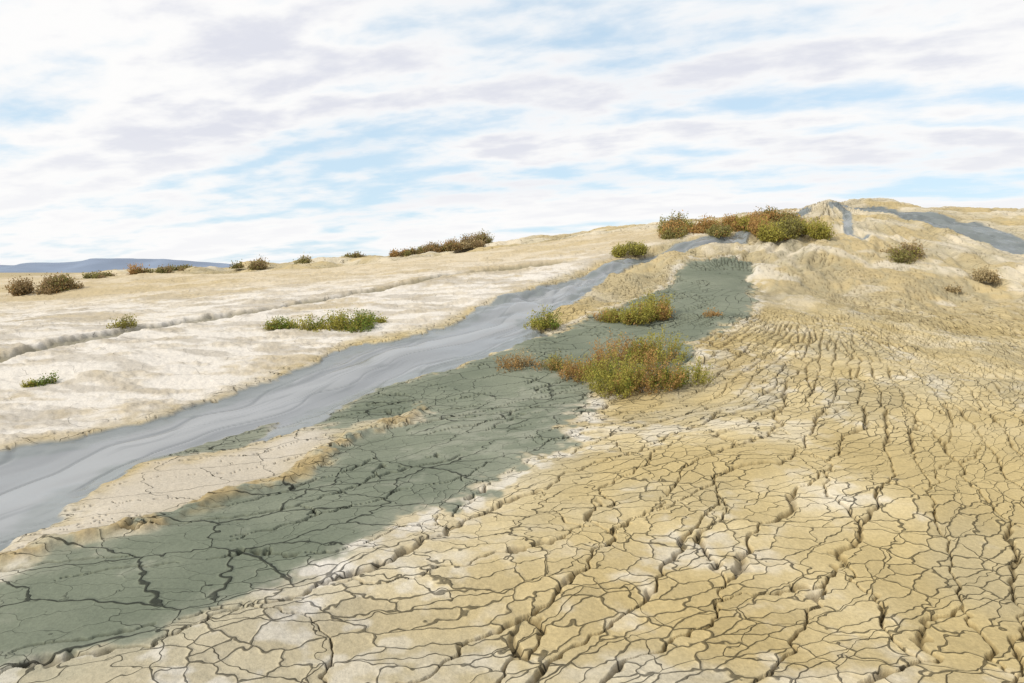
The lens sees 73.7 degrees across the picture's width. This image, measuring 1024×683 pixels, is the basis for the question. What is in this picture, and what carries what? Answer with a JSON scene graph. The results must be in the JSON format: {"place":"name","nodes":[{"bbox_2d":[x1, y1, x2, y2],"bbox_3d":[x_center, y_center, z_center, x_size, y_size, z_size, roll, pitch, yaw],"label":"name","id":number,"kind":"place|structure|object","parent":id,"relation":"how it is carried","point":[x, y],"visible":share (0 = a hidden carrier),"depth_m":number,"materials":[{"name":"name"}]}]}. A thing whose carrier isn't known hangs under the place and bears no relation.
{"place":"outdoors","nodes":[
{"label":"outdoors","id":0,"kind":"place"},
{"bbox_2d":[0,258,233,272],"bbox_3d":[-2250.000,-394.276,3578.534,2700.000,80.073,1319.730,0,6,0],"label":"distant hills","id":1,"kind":"structure","parent":0,"point":[94,264],"depth_m":3300.46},
{"bbox_2d":[0,198,1023,682],"bbox_3d":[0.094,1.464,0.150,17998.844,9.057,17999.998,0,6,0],"label":"ground","id":2,"kind":"structure","parent":0,"point":[206,476],"depth_m":6.50,"materials":[{"name":"soil"}]},
{"bbox_2d":[19,378,37,387],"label":"saltwort shrub","id":3,"kind":"object","parent":2,"relation":"on","point":[25,385],"visible":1,"depth_m":9.87,"materials":[{"name":"green plant"}]},
{"bbox_2d":[2,271,84,295],"bbox_3d":[-14.670,-1.839,21.671,2.114,0.816,1.548,0,6,0],"label":"dry shrub","id":4,"kind":"object","parent":2,"relation":"on","point":[61,283],"visible":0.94,"depth_m":21.33,"materials":[{"name":"brown plant"}]},
{"bbox_2d":[30,370,59,386],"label":"saltwort shrub","id":5,"kind":"object","parent":2,"relation":"on","point":[41,382],"visible":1,"depth_m":9.99,"materials":[{"name":"green plant"}]},
{"bbox_2d":[81,270,116,278],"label":"dry shrub","id":6,"kind":"object","parent":2,"relation":"on","point":[96,275],"visible":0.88,"depth_m":24.94,"materials":[{"name":"green plant"}]},
{"bbox_2d":[104,314,137,328],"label":"saltwort shrub","id":7,"kind":"object","parent":2,"relation":"on","point":[129,323],"visible":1,"depth_m":14.40,"materials":[{"name":"green plant"}]},
{"bbox_2d":[123,263,154,274],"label":"dry shrub","id":8,"kind":"object","parent":2,"relation":"on","point":[135,270],"visible":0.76,"depth_m":25.64,"materials":[{"name":"brown plant"}]},
{"bbox_2d":[155,263,191,273],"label":"dry shrub","id":9,"kind":"object","parent":2,"relation":"on","point":[167,269],"visible":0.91,"depth_m":25.93,"materials":[{"name":"green plant"}]},
{"bbox_2d":[229,259,245,268],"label":"dry shrub","id":10,"kind":"object","parent":2,"relation":"on","point":[237,265],"visible":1,"depth_m":26.14,"materials":[{"name":"green plant"}]},
{"bbox_2d":[248,255,270,269],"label":"dry shrub","id":11,"kind":"object","parent":2,"relation":"on","point":[259,264],"visible":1,"depth_m":25.29,"materials":[{"name":"brown plant"}]},
{"bbox_2d":[260,316,298,329],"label":"saltwort shrub","id":12,"kind":"object","parent":2,"relation":"on","point":[277,325],"visible":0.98,"depth_m":14.17,"materials":[{"name":"green plant"}]},
{"bbox_2d":[293,252,313,263],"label":"dry shrub","id":13,"kind":"object","parent":2,"relation":"on","point":[304,259],"visible":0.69,"depth_m":25.99,"materials":[{"name":"green plant"}]},
{"bbox_2d":[292,312,331,333],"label":"saltwort shrub","id":14,"kind":"object","parent":2,"relation":"on","point":[304,326],"visible":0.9,"depth_m":13.93,"materials":[{"name":"green plant"}]},
{"bbox_2d":[316,307,377,332],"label":"saltwort shrub","id":15,"kind":"object","parent":2,"relation":"on","point":[359,324],"visible":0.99,"depth_m":13.88,"materials":[{"name":"green plant"}]},
{"bbox_2d":[341,251,365,257],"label":"dry shrub","id":16,"kind":"object","parent":2,"relation":"on","point":[356,255],"visible":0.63,"depth_m":27.54,"materials":[{"name":"green plant"}]},
{"bbox_2d":[356,309,386,323],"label":"saltwort shrub","id":17,"kind":"object","parent":2,"relation":"on","point":[380,319],"visible":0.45,"depth_m":14.47,"materials":[{"name":"green plant"}]},
{"bbox_2d":[389,248,411,256],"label":"dry shrub","id":18,"kind":"object","parent":2,"relation":"on","point":[393,253],"visible":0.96,"depth_m":26.61,"materials":[{"name":"brown plant"}]},
{"bbox_2d":[403,244,428,255],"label":"dry shrub","id":19,"kind":"object","parent":2,"relation":"on","point":[418,250],"visible":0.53,"depth_m":26.68,"materials":[{"name":"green plant"}]},
{"bbox_2d":[422,239,464,252],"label":"dry shrub","id":20,"kind":"object","parent":2,"relation":"on","point":[450,245],"visible":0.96,"depth_m":26.49,"materials":[{"name":"brown plant"}]},
{"bbox_2d":[452,233,485,248],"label":"dry shrub","id":21,"kind":"object","parent":2,"relation":"on","point":[468,242],"visible":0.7,"depth_m":27.10,"materials":[{"name":"brown plant"}]},
{"bbox_2d":[470,229,494,243],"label":"dry shrub","id":22,"kind":"object","parent":2,"relation":"on","point":[483,236],"visible":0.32,"depth_m":29.40,"materials":[{"name":"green plant"}]},
{"bbox_2d":[496,347,540,372],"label":"saltwort shrub","id":23,"kind":"object","parent":2,"relation":"on","point":[517,362],"visible":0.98,"depth_m":10.98,"materials":[{"name":"brown plant"}]},
{"bbox_2d":[523,303,567,330],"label":"saltwort shrub","id":24,"kind":"object","parent":2,"relation":"on","point":[543,323],"visible":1,"depth_m":13.55,"materials":[{"name":"green plant"}]},
{"bbox_2d":[530,350,570,372],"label":"saltwort shrub","id":25,"kind":"object","parent":2,"relation":"on","point":[552,361],"visible":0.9,"depth_m":10.77,"materials":[{"name":"green plant"}]},
{"bbox_2d":[555,338,619,382],"bbox_3d":[1.166,0.264,10.486,1.058,0.629,0.807,-3,7,-27],"label":"saltwort shrub","id":26,"kind":"object","parent":2,"relation":"on","point":[568,369],"visible":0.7,"depth_m":10.38,"materials":[{"name":"brown plant"}]},
{"bbox_2d":[590,302,642,325],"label":"saltwort shrub","id":27,"kind":"object","parent":2,"relation":"on","point":[610,316],"visible":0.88,"depth_m":13.71,"materials":[{"name":"green plant"}]},
{"bbox_2d":[610,240,650,256],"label":"saltwort shrub","id":28,"kind":"object","parent":2,"relation":"on","point":[632,248],"visible":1,"depth_m":20.98,"materials":[{"name":"green plant"}]},
{"bbox_2d":[581,338,687,399],"bbox_3d":[1.671,0.358,9.743,1.445,0.750,1.329,-1,6,-11],"label":"saltwort shrub","id":29,"kind":"object","parent":2,"relation":"on","point":[618,381],"visible":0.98,"depth_m":9.53,"materials":[{"name":"green plant"}]},
{"bbox_2d":[590,324,693,366],"bbox_3d":[2.060,0.035,11.002,1.735,0.728,1.048,0,6,0],"label":"saltwort shrub","id":30,"kind":"object","parent":2,"relation":"on","point":[644,348],"visible":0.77,"depth_m":10.91,"materials":[{"name":"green plant"}]},
{"bbox_2d":[620,290,676,324],"bbox_3d":[2.831,-0.715,13.812,0.930,0.706,1.404,4,7,36],"label":"saltwort shrub","id":31,"kind":"object","parent":2,"relation":"on","point":[659,311],"visible":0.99,"depth_m":13.68,"materials":[{"name":"green plant"}]},
{"bbox_2d":[646,355,715,391],"bbox_3d":[2.378,0.410,9.656,0.995,0.539,0.726,0,6,0],"label":"saltwort shrub","id":32,"kind":"object","parent":2,"relation":"on","point":[697,377],"visible":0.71,"depth_m":9.58,"materials":[{"name":"green plant"}]},
{"bbox_2d":[656,209,734,239],"bbox_3d":[6.081,-3.949,23.072,2.458,1.186,2.333,0,6,0],"label":"dry shrub","id":33,"kind":"object","parent":2,"relation":"on","point":[674,228],"visible":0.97,"depth_m":22.80,"materials":[{"name":"green plant"}]},
{"bbox_2d":[702,307,722,317],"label":"saltwort shrub","id":34,"kind":"object","parent":2,"relation":"on","point":[713,313],"visible":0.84,"depth_m":13.73,"materials":[{"name":"brown plant"}]},
{"bbox_2d":[719,206,767,231],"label":"dry shrub","id":35,"kind":"object","parent":2,"relation":"on","point":[736,222],"visible":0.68,"depth_m":23.11,"materials":[{"name":"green plant"}]},
{"bbox_2d":[755,205,801,223],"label":"dry shrub","id":36,"kind":"object","parent":2,"relation":"on","point":[774,216],"visible":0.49,"depth_m":24.29,"materials":[{"name":"brown plant"}]},
{"bbox_2d":[745,213,836,242],"bbox_3d":[8.888,-3.617,21.820,2.736,0.987,2.147,0,6,0],"label":"saltwort shrub","id":37,"kind":"object","parent":2,"relation":"on","point":[771,231],"visible":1,"depth_m":21.49,"materials":[{"name":"green plant"}]},
{"bbox_2d":[880,240,926,263],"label":"saltwort shrub","id":38,"kind":"object","parent":2,"relation":"on","point":[910,252],"visible":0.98,"depth_m":19.60,"materials":[{"name":"green plant"}]},
{"bbox_2d":[943,282,962,293],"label":"dry shrub","id":39,"kind":"object","parent":2,"relation":"on","point":[951,289],"visible":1,"depth_m":17.12,"materials":[{"name":"brown plant"}]},
{"bbox_2d":[970,263,1002,283],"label":"dry shrub","id":40,"kind":"object","parent":2,"relation":"on","point":[992,276],"visible":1,"depth_m":18.05,"materials":[{"name":"brown plant"}]},
{"bbox_2d":[0,0,1023,264],"label":"sky","id":41,"kind":"structure","parent":0,"point":[213,131],"materials":[{"name":"white"}]}
]}

